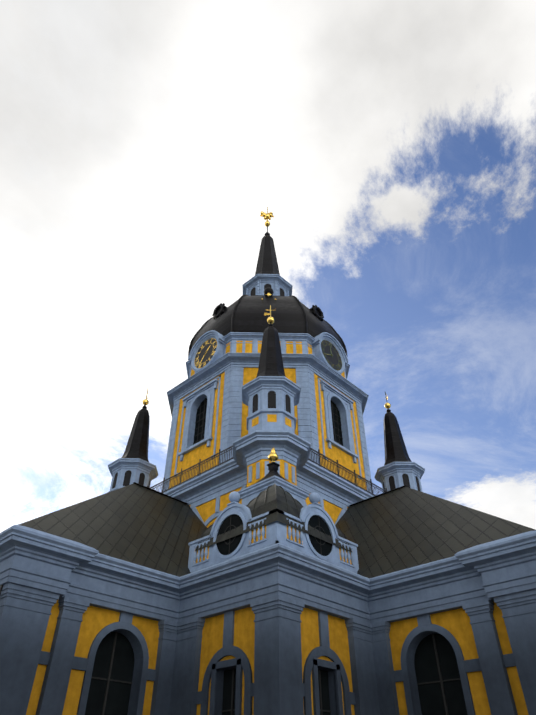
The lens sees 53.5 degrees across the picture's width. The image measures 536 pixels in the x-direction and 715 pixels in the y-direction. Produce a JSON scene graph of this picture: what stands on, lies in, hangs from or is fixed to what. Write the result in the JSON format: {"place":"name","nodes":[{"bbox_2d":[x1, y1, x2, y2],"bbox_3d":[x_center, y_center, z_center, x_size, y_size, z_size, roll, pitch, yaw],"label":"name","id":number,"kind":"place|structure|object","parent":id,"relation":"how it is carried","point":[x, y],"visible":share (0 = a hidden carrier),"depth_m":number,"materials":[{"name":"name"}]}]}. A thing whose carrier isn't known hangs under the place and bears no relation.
{"place":"outdoors","nodes":[
{"label":"outdoors","id":0,"kind":"place"},
{"bbox_2d":[0,0,535,532],"label":"sky","id":1,"kind":"structure","parent":0,"point":[389,146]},
{"label":"ground","id":2,"kind":"structure","parent":0,"visible":0},
{"bbox_2d":[0,525,535,714],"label":"church walls","id":3,"kind":"structure","parent":2,"relation":"on","point":[278,629],"depth_m":21.91,"materials":[{"name":"yellow paint"}]},
{"bbox_2d":[18,482,206,576],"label":"roof","id":4,"kind":"structure","parent":3,"relation":"on","point":[138,524],"depth_m":27.14,"materials":[{"name":"grey metal"}]},
{"bbox_2d":[163,430,372,527],"bbox_3d":[-0.079,16.847,40.061,21.100,9.420,21.100,-31,-49,32],"label":"tower base","id":5,"kind":"object","parent":3,"relation":"on","point":[205,496],"visible":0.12,"depth_m":35.27,"materials":[{"name":"yellow paint"}]},
{"bbox_2d":[107,305,424,492],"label":"turrets","id":6,"kind":"object","parent":5,"relation":"on","point":[270,395],"visible":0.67,"depth_m":43.60,"materials":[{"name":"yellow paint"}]},
{"bbox_2d":[147,446,386,495],"bbox_3d":[-0.079,12.722,43.468,18.014,1.320,18.014,-31,-49,32],"label":"balcony railing","id":7,"kind":"object","parent":5,"relation":"on","point":[319,463],"visible":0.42,"depth_m":37.76,"materials":[{"name":"metal"}]},
{"bbox_2d":[163,332,373,495],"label":"tower","id":8,"kind":"structure","parent":5,"relation":"on","point":[209,410],"depth_m":42.64,"materials":[{"name":"yellow paint"}]},
{"bbox_2d":[188,207,346,355],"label":"dome","id":9,"kind":"structure","parent":8,"relation":"on","point":[266,286],"depth_m":49.95,"materials":[{"name":"black metal"}]},
{"bbox_2d":[188,330,347,373],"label":"clocks","id":10,"kind":"object","parent":8,"relation":"on","point":[207,349],"visible":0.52,"depth_m":47.05,"materials":[{"name":"yellow paint"}]},
{"bbox_2d":[188,448,358,573],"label":"corner pavilion tops","id":11,"kind":"object","parent":3,"relation":"on","point":[272,509],"visible":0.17,"depth_m":25.77,"materials":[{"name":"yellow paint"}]},
{"bbox_2d":[335,485,534,577],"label":"roof","id":12,"kind":"structure","parent":3,"relation":"on","point":[398,529],"depth_m":27.36,"materials":[{"name":"grey metal"}]}
]}

